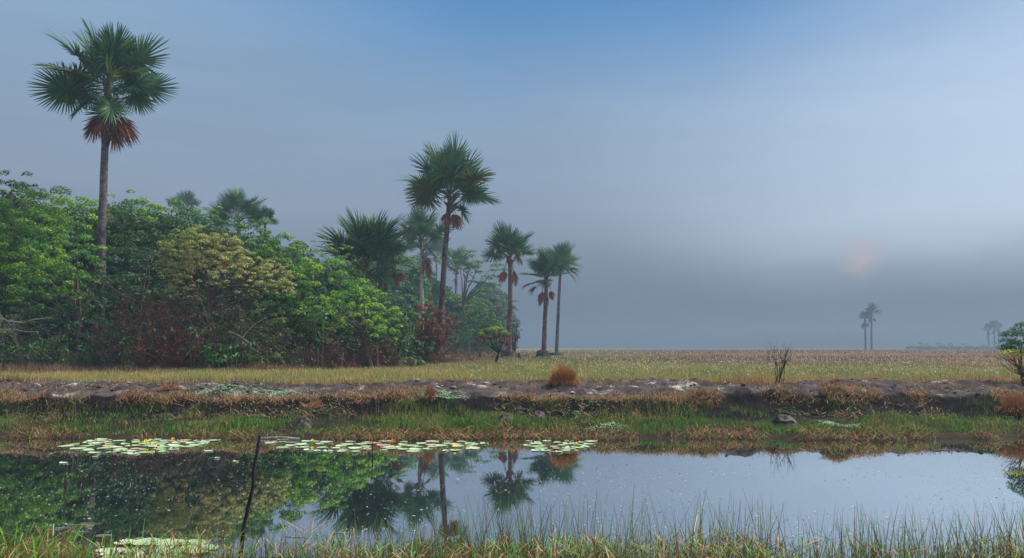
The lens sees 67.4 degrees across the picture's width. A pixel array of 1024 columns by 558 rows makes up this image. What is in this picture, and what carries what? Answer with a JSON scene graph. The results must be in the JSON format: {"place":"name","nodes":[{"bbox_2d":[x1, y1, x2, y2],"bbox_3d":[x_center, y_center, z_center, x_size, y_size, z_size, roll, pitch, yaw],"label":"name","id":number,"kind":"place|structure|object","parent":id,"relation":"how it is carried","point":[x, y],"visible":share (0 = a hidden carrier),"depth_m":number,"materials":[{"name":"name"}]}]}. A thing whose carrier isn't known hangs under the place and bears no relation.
{"place":"outdoors","nodes":[
{"label":"outdoors","id":0,"kind":"place"},
{"bbox_2d":[49,523,351,551],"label":"floating straw litter","id":1,"kind":"object","parent":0,"point":[143,537],"visible":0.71,"depth_m":10.45,"materials":[{"name":"brown plant"}]},
{"bbox_2d":[0,353,523,373],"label":"tall dry grass","id":2,"kind":"structure","parent":0,"point":[50,368],"depth_m":49.30,"materials":[{"name":"plant"}]},
{"bbox_2d":[0,437,1023,557],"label":"water","id":3,"kind":"structure","parent":0,"point":[793,481],"depth_m":13.65,"materials":[{"name":"liquid"}]},
{"bbox_2d":[94,547,126,554],"bbox_3d":[-4.917,3.327,9.389,0.387,0.021,0.379,1,-6,-10],"label":"lily pad","id":4,"kind":"object","parent":3,"relation":"on","point":[108,551],"visible":0.36,"depth_m":9.46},
{"bbox_2d":[130,538,159,544],"bbox_3d":[-4.697,3.369,9.858,0.383,0.021,0.375,4,-6,-32],"label":"lily pad","id":5,"kind":"object","parent":3,"relation":"on","point":[137,542],"visible":0.57,"depth_m":9.89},
{"bbox_2d":[155,539,183,545],"bbox_3d":[-4.355,3.364,9.811,0.401,0.020,0.398,1,-6,-6],"label":"lily pad","id":6,"kind":"object","parent":3,"relation":"on","point":[167,540],"visible":0.56,"depth_m":9.89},
{"bbox_2d":[152,544,188,554],"bbox_3d":[-4.230,3.332,9.447,0.444,0.021,0.448,-2,-4,14],"label":"lily pad","id":7,"kind":"object","parent":3,"relation":"on","point":[172,545],"visible":0.23,"depth_m":9.53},
{"bbox_2d":[183,539,206,545],"bbox_3d":[-4.050,3.364,9.804,0.330,0.020,0.328,5,-4,-41],"label":"lily pad","id":8,"kind":"object","parent":3,"relation":"on","point":[193,541],"visible":0.48,"depth_m":9.86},
{"bbox_2d":[183,544,217,552],"bbox_3d":[-3.859,3.337,9.509,0.458,0.020,0.449,-1,-6,14],"label":"lily pad","id":9,"kind":"object","parent":3,"relation":"on","point":[210,545],"visible":0.34,"depth_m":9.59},
{"bbox_2d":[238,436,260,557],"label":"wooden stake","id":10,"kind":"object","parent":3,"relation":"in","point":[245,519],"visible":0.98,"depth_m":9.17,"materials":[{"name":"brown wood"}]},
{"bbox_2d":[261,436,299,439],"bbox_3d":[-6.308,4.321,20.898,1.176,0.092,0.078,-1,-5,12],"label":"driftwood pole","id":11,"kind":"object","parent":3,"relation":"on","point":[283,437],"visible":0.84,"depth_m":20.88,"materials":[{"name":"wood"}]},
{"bbox_2d":[0,348,1023,557],"bbox_3d":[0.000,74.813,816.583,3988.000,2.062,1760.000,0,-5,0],"label":"ground","id":12,"kind":"structure","parent":0,"point":[479,399],"depth_m":25.21,"materials":[{"name":"soil"}]},
{"bbox_2d":[0,319,40,369],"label":"twiggy shrub","id":13,"kind":"object","parent":12,"relation":"on","point":[2,342],"visible":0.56,"depth_m":49.51,"materials":[{"name":"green plant"}]},
{"bbox_2d":[0,169,42,336],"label":"broadleaf tree","id":14,"kind":"object","parent":12,"relation":"on","point":[2,193],"visible":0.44,"depth_m":60.76,"materials":[{"name":"green plant"}]},
{"bbox_2d":[0,314,49,366],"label":"dead tree","id":15,"kind":"object","parent":12,"relation":"on","point":[16,329],"visible":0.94,"depth_m":49.64,"materials":[{"name":"wood"}]},
{"bbox_2d":[0,285,57,362],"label":"broadleaf tree","id":16,"kind":"object","parent":12,"relation":"on","point":[17,315],"visible":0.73,"depth_m":52.91,"materials":[{"name":"green plant"}]},
{"bbox_2d":[26,339,42,361],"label":"broad leaved herb","id":17,"kind":"object","parent":12,"relation":"on","point":[29,345],"visible":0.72,"depth_m":49.38,"materials":[{"name":"green plant"}]},
{"bbox_2d":[0,181,79,361],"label":"broadleaf tree","id":18,"kind":"object","parent":12,"relation":"on","point":[27,249],"visible":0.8,"depth_m":56.15,"materials":[{"name":"green plant"}]},
{"bbox_2d":[0,315,93,370],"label":"twiggy shrub","id":19,"kind":"object","parent":12,"relation":"on","point":[52,359],"visible":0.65,"depth_m":49.86,"materials":[{"name":"green plant"}]},
{"bbox_2d":[6,220,107,361],"bbox_3d":[-30.889,1.125,51.895,6.180,10.468,4.674,0,-5,0],"label":"broadleaf tree","id":20,"kind":"object","parent":12,"relation":"on","point":[75,292],"visible":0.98,"depth_m":52.12,"materials":[{"name":"green plant"}]},
{"bbox_2d":[56,346,69,366],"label":"broad leaved herb","id":21,"kind":"object","parent":12,"relation":"on","point":[63,355],"visible":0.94,"depth_m":49.28,"materials":[{"name":"green plant"}]},
{"bbox_2d":[31,196,110,340],"bbox_3d":[-36.631,0.198,63.093,6.403,14.152,5.234,0,-5,0],"label":"broadleaf tree","id":22,"kind":"object","parent":12,"relation":"on","point":[87,204],"visible":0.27,"depth_m":63.17,"materials":[{"name":"green plant"}]},
{"bbox_2d":[24,294,122,355],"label":"broadleaf tree","id":23,"kind":"object","parent":12,"relation":"on","point":[108,314],"visible":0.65,"depth_m":53.19,"materials":[{"name":"green plant"}]},
{"bbox_2d":[78,345,93,366],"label":"broad leaved herb","id":24,"kind":"object","parent":12,"relation":"on","point":[85,358],"visible":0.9,"depth_m":49.66,"materials":[{"name":"green plant"}]},
{"bbox_2d":[45,313,158,370],"bbox_3d":[-26.470,4.259,50.669,7.210,4.083,5.492,0,-5,0],"label":"twiggy shrub","id":25,"kind":"object","parent":12,"relation":"on","point":[109,358],"visible":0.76,"depth_m":50.17,"materials":[{"name":"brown plant"}]},
{"bbox_2d":[28,17,177,361],"bbox_3d":[-31.072,-6.429,58.010,9.856,26.855,10.079,0,-5,0],"label":"fan palm","id":26,"kind":"object","parent":12,"relation":"on","point":[111,57],"visible":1,"depth_m":57.75,"materials":[{"name":"green plant"}]},
{"bbox_2d":[117,336,134,368],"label":"broad leaved herb","id":27,"kind":"object","parent":12,"relation":"on","point":[124,343],"visible":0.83,"depth_m":49.81,"materials":[{"name":"green plant"}]},
{"bbox_2d":[87,237,174,361],"bbox_3d":[-27.376,1.873,55.021,6.088,9.650,4.841,0,-5,0],"label":"broadleaf tree","id":28,"kind":"object","parent":12,"relation":"on","point":[133,301],"visible":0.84,"depth_m":54.90,"materials":[{"name":"green plant"}]},
{"bbox_2d":[79,189,184,336],"bbox_3d":[-31.997,-0.091,64.349,8.282,15.057,5.563,2,-6,-23],"label":"broadleaf tree","id":29,"kind":"object","parent":12,"relation":"on","point":[141,211],"visible":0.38,"depth_m":63.99,"materials":[{"name":"green plant"}]},
{"bbox_2d":[65,294,224,371],"bbox_3d":[-24.204,3.707,51.267,10.327,5.508,6.700,0,-5,0],"label":"twiggy shrub","id":30,"kind":"object","parent":12,"relation":"on","point":[166,349],"visible":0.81,"depth_m":50.88,"materials":[{"name":"red plant"}]},
{"bbox_2d":[152,381,187,390],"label":"grass tussock","id":31,"kind":"object","parent":12,"relation":"on","point":[169,388],"depth_m":27.25,"materials":[{"name":"plant"}]},
{"bbox_2d":[101,284,243,370],"bbox_3d":[-22.478,3.372,52.554,9.970,6.012,7.902,0,-5,0],"label":"twiggy shrub","id":32,"kind":"object","parent":12,"relation":"on","point":[187,332],"visible":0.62,"depth_m":51.69,"materials":[{"name":"brown plant"}]},
{"bbox_2d":[0,516,348,557],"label":"broad shore grass","id":33,"kind":"structure","parent":12,"relation":"on","point":[41,547],"depth_m":8.80,"materials":[{"name":"plant"}]},
{"bbox_2d":[165,189,201,220],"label":"fan palm","id":34,"kind":"object","parent":12,"relation":"on","point":[188,198],"visible":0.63,"depth_m":191.37,"materials":[{"name":"green plant"}]},
{"bbox_2d":[184,327,203,367],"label":"broad leaved herb","id":35,"kind":"object","parent":12,"relation":"on","point":[196,335],"visible":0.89,"depth_m":50.77,"materials":[{"name":"green plant"}]},
{"bbox_2d":[142,200,245,356],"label":"broadleaf tree","id":36,"kind":"object","parent":12,"relation":"on","point":[202,218],"visible":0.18,"depth_m":70.43,"materials":[{"name":"green plant"}]},
{"bbox_2d":[200,345,215,367],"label":"broad leaved herb","id":37,"kind":"object","parent":12,"relation":"on","point":[208,349],"visible":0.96,"depth_m":50.34,"materials":[{"name":"green plant"}]},
{"bbox_2d":[208,347,226,369],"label":"broad leaved herb","id":38,"kind":"object","parent":12,"relation":"on","point":[213,356],"visible":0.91,"depth_m":50.32,"materials":[{"name":"green plant"}]},
{"bbox_2d":[0,188,435,366],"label":"distant forest","id":39,"kind":"object","parent":12,"relation":"on","point":[401,347],"visible":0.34,"depth_m":60.83,"materials":[{"name":"green plant"}]},
{"bbox_2d":[155,223,296,357],"bbox_3d":[-19.909,1.187,52.707,9.716,10.383,5.640,-1,-5,13],"label":"flowering tree","id":40,"kind":"object","parent":12,"relation":"on","point":[166,246],"visible":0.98,"depth_m":52.80,"materials":[{"name":"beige plant"}]},
{"bbox_2d":[217,343,238,366],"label":"broad leaved herb","id":41,"kind":"object","parent":12,"relation":"on","point":[231,346],"visible":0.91,"depth_m":50.47,"materials":[{"name":"green plant"}]},
{"bbox_2d":[177,321,280,370],"bbox_3d":[-19.035,4.592,51.513,7.165,3.625,4.444,0,-5,0],"label":"twiggy shrub","id":42,"kind":"object","parent":12,"relation":"on","point":[229,362],"visible":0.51,"depth_m":51.32,"materials":[{"name":"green plant"}]},
{"bbox_2d":[175,292,290,368],"bbox_3d":[-18.909,3.666,52.257,7.475,5.538,7.025,4,-7,-39],"label":"twiggy shrub","id":43,"kind":"object","parent":12,"relation":"on","point":[244,325],"visible":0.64,"depth_m":51.91,"materials":[{"name":"brown plant"}]},
{"bbox_2d":[201,185,269,234],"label":"fan palm","id":44,"kind":"object","parent":12,"relation":"on","point":[236,201],"visible":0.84,"depth_m":110.72,"materials":[{"name":"green plant"}]},
{"bbox_2d":[221,218,281,309],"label":"broadleaf tree","id":45,"kind":"object","parent":12,"relation":"on","point":[244,226],"visible":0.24,"depth_m":67.92,"materials":[{"name":"green plant"}]},
{"bbox_2d":[252,204,279,232],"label":"fan palm","id":46,"kind":"object","parent":12,"relation":"on","point":[268,213],"visible":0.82,"depth_m":88.78,"materials":[{"name":"green plant"}]},
{"bbox_2d":[231,228,313,359],"bbox_3d":[-18.932,1.554,60.086,6.771,10.990,4.788,0,-5,0],"label":"broadleaf tree","id":47,"kind":"object","parent":12,"relation":"on","point":[267,249],"visible":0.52,"depth_m":59.97,"materials":[{"name":"green plant"}]},
{"bbox_2d":[224,291,322,357],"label":"broadleaf tree","id":48,"kind":"object","parent":12,"relation":"on","point":[292,334],"visible":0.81,"depth_m":54.79,"materials":[{"name":"green plant"}]},
{"bbox_2d":[228,326,320,367],"bbox_3d":[-16.015,4.960,52.547,6.619,3.420,4.688,0,-5,0],"label":"twiggy shrub","id":49,"kind":"object","parent":12,"relation":"on","point":[284,360],"visible":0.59,"depth_m":52.34,"materials":[{"name":"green plant"}]},
{"bbox_2d":[294,416,312,428],"bbox_3d":[-6.049,4.156,22.314,0.524,0.354,0.396,0,-5,0],"label":"soil clod","id":50,"kind":"object","parent":12,"relation":"on","point":[302,421],"visible":0.95,"depth_m":22.23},
{"bbox_2d":[265,251,347,357],"bbox_3d":[-15.656,2.422,58.025,6.320,9.096,5.090,0,-5,0],"label":"broadleaf tree","id":51,"kind":"object","parent":12,"relation":"on","point":[317,284],"visible":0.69,"depth_m":57.88,"materials":[{"name":"green plant"}]},
{"bbox_2d":[302,399,322,409],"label":"grass tussock","id":52,"kind":"object","parent":12,"relation":"on","point":[317,402],"depth_m":25.12,"materials":[{"name":"plant"}]},
{"bbox_2d":[310,313,327,368],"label":"broad leaved herb","id":53,"kind":"object","parent":12,"relation":"on","point":[318,319],"visible":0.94,"depth_m":52.80,"materials":[{"name":"green plant"}]},
{"bbox_2d":[286,323,365,369],"bbox_3d":[-13.333,4.907,53.517,6.491,3.672,4.458,0,-5,0],"label":"twiggy shrub","id":54,"kind":"object","parent":12,"relation":"on","point":[327,359],"visible":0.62,"depth_m":53.33,"materials":[{"name":"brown plant"}]},
{"bbox_2d":[310,232,356,347],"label":"broadleaf tree","id":55,"kind":"object","parent":12,"relation":"on","point":[336,251],"visible":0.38,"depth_m":70.56,"materials":[{"name":"green plant"}]},
{"bbox_2d":[310,277,403,368],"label":"broadleaf tree","id":56,"kind":"object","parent":12,"relation":"on","point":[365,324],"visible":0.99,"depth_m":54.81,"materials":[{"name":"green plant"}]},
{"bbox_2d":[313,208,421,340],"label":"fan palm","id":57,"kind":"object","parent":12,"relation":"on","point":[370,240],"visible":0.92,"depth_m":78.15,"materials":[{"name":"green plant"}]},
{"bbox_2d":[333,334,416,367],"bbox_3d":[-9.988,5.466,56.842,6.216,2.815,4.342,0,-5,0],"label":"twiggy shrub","id":58,"kind":"object","parent":12,"relation":"on","point":[382,360],"visible":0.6,"depth_m":56.44,"materials":[{"name":"red plant"}]},
{"bbox_2d":[343,253,433,339],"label":"broadleaf tree","id":59,"kind":"object","parent":12,"relation":"on","point":[406,290],"visible":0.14,"depth_m":138.28,"materials":[{"name":"green plant"}]},
{"bbox_2d":[369,255,411,324],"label":"fan palm","id":60,"kind":"object","parent":12,"relation":"on","point":[398,274],"visible":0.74,"depth_m":82.13,"materials":[{"name":"green plant"}]},
{"bbox_2d":[387,331,445,361],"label":"shrub","id":61,"kind":"object","parent":12,"relation":"on","point":[421,354],"visible":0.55,"depth_m":67.58,"materials":[{"name":"green plant"}]},
{"bbox_2d":[398,298,438,345],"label":"broadleaf tree","id":62,"kind":"object","parent":12,"relation":"on","point":[426,312],"visible":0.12,"depth_m":79.90,"materials":[{"name":"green plant"}]},
{"bbox_2d":[391,205,454,350],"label":"fan palm","id":63,"kind":"object","parent":12,"relation":"on","point":[418,223],"visible":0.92,"depth_m":115.18,"materials":[{"name":"green plant"}]},
{"bbox_2d":[397,270,456,352],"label":"broadleaf tree","id":64,"kind":"object","parent":12,"relation":"on","point":[434,286],"visible":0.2,"depth_m":162.62,"materials":[{"name":"green plant"}]},
{"bbox_2d":[417,381,436,400],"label":"grass tussock","id":65,"kind":"object","parent":12,"relation":"on","point":[429,392],"depth_m":25.45,"materials":[{"name":"plant"}]},
{"bbox_2d":[404,302,460,364],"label":"bushy tree","id":66,"kind":"object","parent":12,"relation":"on","point":[428,331],"visible":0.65,"depth_m":68.53,"materials":[{"name":"red plant"}]},
{"bbox_2d":[415,238,451,280],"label":"fan palm","id":67,"kind":"object","parent":12,"relation":"on","point":[434,247],"visible":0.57,"depth_m":230.61,"materials":[{"name":"green plant"}]},
{"bbox_2d":[412,343,462,363],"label":"twiggy shrub","id":68,"kind":"object","parent":12,"relation":"on","point":[446,360],"visible":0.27,"depth_m":73.61,"materials":[{"name":"red plant"}]},
{"bbox_2d":[394,132,500,348],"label":"fan palm","id":69,"kind":"object","parent":12,"relation":"on","point":[451,166],"visible":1,"depth_m":77.26,"materials":[{"name":"green plant"}]},
{"bbox_2d":[435,246,480,353],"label":"fan palm","id":70,"kind":"object","parent":12,"relation":"on","point":[454,268],"visible":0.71,"depth_m":165.45,"materials":[{"name":"green plant"}]},
{"bbox_2d":[64,380,857,431],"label":"pale herb leaves","id":71,"kind":"object","parent":12,"relation":"on","point":[447,393],"visible":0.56,"depth_m":26.29,"materials":[{"name":"green plant"}]},
{"bbox_2d":[431,292,498,353],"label":"broadleaf tree","id":72,"kind":"object","parent":12,"relation":"on","point":[454,301],"visible":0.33,"depth_m":157.76,"materials":[{"name":"green plant"}]},
{"bbox_2d":[444,345,503,357],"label":"twiggy shrub","id":73,"kind":"object","parent":12,"relation":"on","point":[482,355],"visible":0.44,"depth_m":100.18,"materials":[{"name":"red plant"}]},
{"bbox_2d":[447,249,506,353],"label":"airy tree","id":74,"kind":"object","parent":12,"relation":"on","point":[469,295],"visible":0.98,"depth_m":150.36,"materials":[{"name":"green plant"}]},
{"bbox_2d":[453,298,506,352],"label":"broadleaf tree","id":75,"kind":"object","parent":12,"relation":"on","point":[490,317],"visible":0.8,"depth_m":144.31,"materials":[{"name":"green plant"}]},
{"bbox_2d":[474,297,506,353],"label":"broadleaf tree","id":76,"kind":"object","parent":12,"relation":"on","point":[498,312],"visible":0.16,"depth_m":164.07,"materials":[{"name":"green plant"}]},
{"bbox_2d":[477,326,513,363],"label":"crooked tree","id":77,"kind":"object","parent":12,"relation":"on","point":[496,333],"visible":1,"depth_m":73.62,"materials":[{"name":"green plant"}]},
{"bbox_2d":[471,281,520,344],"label":"broadleaf tree","id":78,"kind":"object","parent":12,"relation":"on","point":[487,295],"visible":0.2,"depth_m":238.15,"materials":[{"name":"green plant"}]},
{"bbox_2d":[498,413,513,422],"bbox_3d":[-0.156,4.309,23.722,0.618,0.312,0.578,0,-5,0],"label":"soil clod","id":79,"kind":"object","parent":12,"relation":"on","point":[506,415],"visible":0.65,"depth_m":23.66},
{"bbox_2d":[500,349,513,357],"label":"root mound","id":80,"kind":"object","parent":12,"relation":"on","point":[506,352],"visible":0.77,"depth_m":102.50,"materials":[{"name":"soil"}]},
{"bbox_2d":[499,292,519,348],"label":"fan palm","id":81,"kind":"object","parent":12,"relation":"on","point":[506,297],"visible":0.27,"depth_m":259.26,"materials":[{"name":"green plant"}]},
{"bbox_2d":[479,219,540,349],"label":"fan palm","id":82,"kind":"object","parent":12,"relation":"on","point":[507,239],"visible":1,"depth_m":103.97,"materials":[{"name":"green plant"}]},
{"bbox_2d":[0,349,1023,384],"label":"plain grass","id":83,"kind":"structure","parent":12,"relation":"on","point":[518,371],"depth_m":47.84,"materials":[{"name":"plant"}]},
{"bbox_2d":[0,387,1023,437],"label":"bank turf grass","id":84,"kind":"structure","parent":12,"relation":"on","point":[474,421],"depth_m":23.01,"materials":[{"name":"plant"}]},
{"bbox_2d":[0,375,1023,442],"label":"dry bank grass","id":85,"kind":"structure","parent":12,"relation":"on","point":[388,392],"depth_m":24.99,"materials":[{"name":"plant"}]},
{"bbox_2d":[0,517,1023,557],"bbox_3d":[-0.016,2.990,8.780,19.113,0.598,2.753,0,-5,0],"label":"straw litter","id":86,"kind":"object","parent":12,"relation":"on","point":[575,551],"visible":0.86,"depth_m":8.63,"materials":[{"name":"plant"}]},
{"bbox_2d":[0,378,1023,421],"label":"soil rubble","id":87,"kind":"object","parent":12,"relation":"on","point":[436,386],"visible":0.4,"depth_m":25.02,"materials":[{"name":"soil"}]},
{"bbox_2d":[503,320,521,356],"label":"bushy tree","id":88,"kind":"object","parent":12,"relation":"on","point":[514,346],"visible":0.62,"depth_m":107.62,"materials":[{"name":"green plant"}]},
{"bbox_2d":[531,410,544,419],"bbox_3d":[0.829,4.243,24.020,0.493,0.276,0.423,0,-5,0],"label":"soil clod","id":89,"kind":"object","parent":12,"relation":"on","point":[536,413],"visible":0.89,"depth_m":23.93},
{"bbox_2d":[535,349,550,358],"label":"root mound","id":90,"kind":"object","parent":12,"relation":"on","point":[542,353],"visible":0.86,"depth_m":107.41,"materials":[{"name":"soil"}]},
{"bbox_2d":[518,245,574,349],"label":"fan palm","id":91,"kind":"object","parent":12,"relation":"on","point":[545,263],"visible":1,"depth_m":108.85,"materials":[{"name":"green plant"}]},
{"bbox_2d":[541,240,582,351],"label":"fan palm","id":92,"kind":"object","parent":12,"relation":"on","point":[564,247],"visible":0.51,"depth_m":137.95,"materials":[{"name":"green plant"}]},
{"bbox_2d":[544,361,583,385],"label":"grass tussock","id":93,"kind":"object","parent":12,"relation":"on","point":[560,375],"depth_m":28.16,"materials":[{"name":"plant"}]},
{"bbox_2d":[134,483,1023,557],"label":"rush foliage","id":94,"kind":"object","parent":12,"relation":"on","point":[632,536],"visible":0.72,"depth_m":8.89,"materials":[{"name":"green plant"}]},
{"bbox_2d":[155,351,1023,378],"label":"star sedge foliage","id":95,"kind":"object","parent":12,"relation":"on","point":[848,356],"visible":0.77,"depth_m":64.16,"materials":[{"name":"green plant"}]},
{"bbox_2d":[767,340,792,382],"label":"bare shrub","id":96,"kind":"object","parent":12,"relation":"on","point":[783,362],"visible":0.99,"depth_m":32.22,"materials":[{"name":"plant"}]},
{"bbox_2d":[770,414,798,427],"bbox_3d":[8.123,4.224,22.947,0.786,0.372,0.707,-5,-7,42],"label":"rock","id":97,"kind":"object","parent":12,"relation":"on","point":[782,419],"visible":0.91,"depth_m":22.77,"materials":[{"name":"stone"}]},
{"bbox_2d":[815,378,854,386],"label":"grass tussock","id":98,"kind":"object","parent":12,"relation":"on","point":[832,381],"depth_m":26.31,"materials":[{"name":"plant"}]},
{"bbox_2d":[857,311,871,349],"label":"fan palm","id":99,"kind":"object","parent":12,"relation":"on","point":[864,315],"visible":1,"depth_m":429.03,"materials":[{"name":"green plant"}]},
{"bbox_2d":[860,302,882,349],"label":"fan palm","id":100,"kind":"object","parent":12,"relation":"on","point":[870,308],"visible":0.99,"depth_m":428.90,"materials":[{"name":"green plant"}]},
{"bbox_2d":[906,341,1023,349],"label":"scrub vegetation","id":101,"kind":"object","parent":12,"relation":"on","point":[948,346],"visible":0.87,"depth_m":548.56,"materials":[{"name":"green plant"}]},
{"bbox_2d":[981,323,991,345],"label":"fan palm","id":102,"kind":"object","parent":12,"relation":"on","point":[987,326],"visible":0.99,"depth_m":598.11,"materials":[{"name":"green plant"}]},
{"bbox_2d":[989,319,1001,346],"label":"fan palm","id":103,"kind":"object","parent":12,"relation":"on","point":[993,323],"visible":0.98,"depth_m":598.26,"materials":[{"name":"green plant"}]},
{"bbox_2d":[994,322,1023,385],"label":"bank shrub","id":104,"kind":"object","parent":12,"relation":"on","point":[1014,332],"visible":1,"depth_m":30.22,"materials":[{"name":"green plant"}]},
{"bbox_2d":[995,386,1023,415],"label":"grass tussock","id":105,"kind":"object","parent":12,"relation":"on","point":[1012,404],"depth_m":24.27,"materials":[{"name":"plant"}]},
{"bbox_2d":[0,0,1023,347],"label":"sky","id":106,"kind":"structure","parent":0,"point":[713,170],"materials":[{"name":"blue"}]},
{"bbox_2d":[2,442,1023,551],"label":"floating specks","id":107,"kind":"object","parent":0,"point":[529,489],"visible":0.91,"depth_m":13.06,"materials":[{"name":"plant"}]},
{"bbox_2d":[691,328,929,347],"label":"hill","id":108,"kind":"structure","parent":0,"point":[835,338],"depth_m":1506.95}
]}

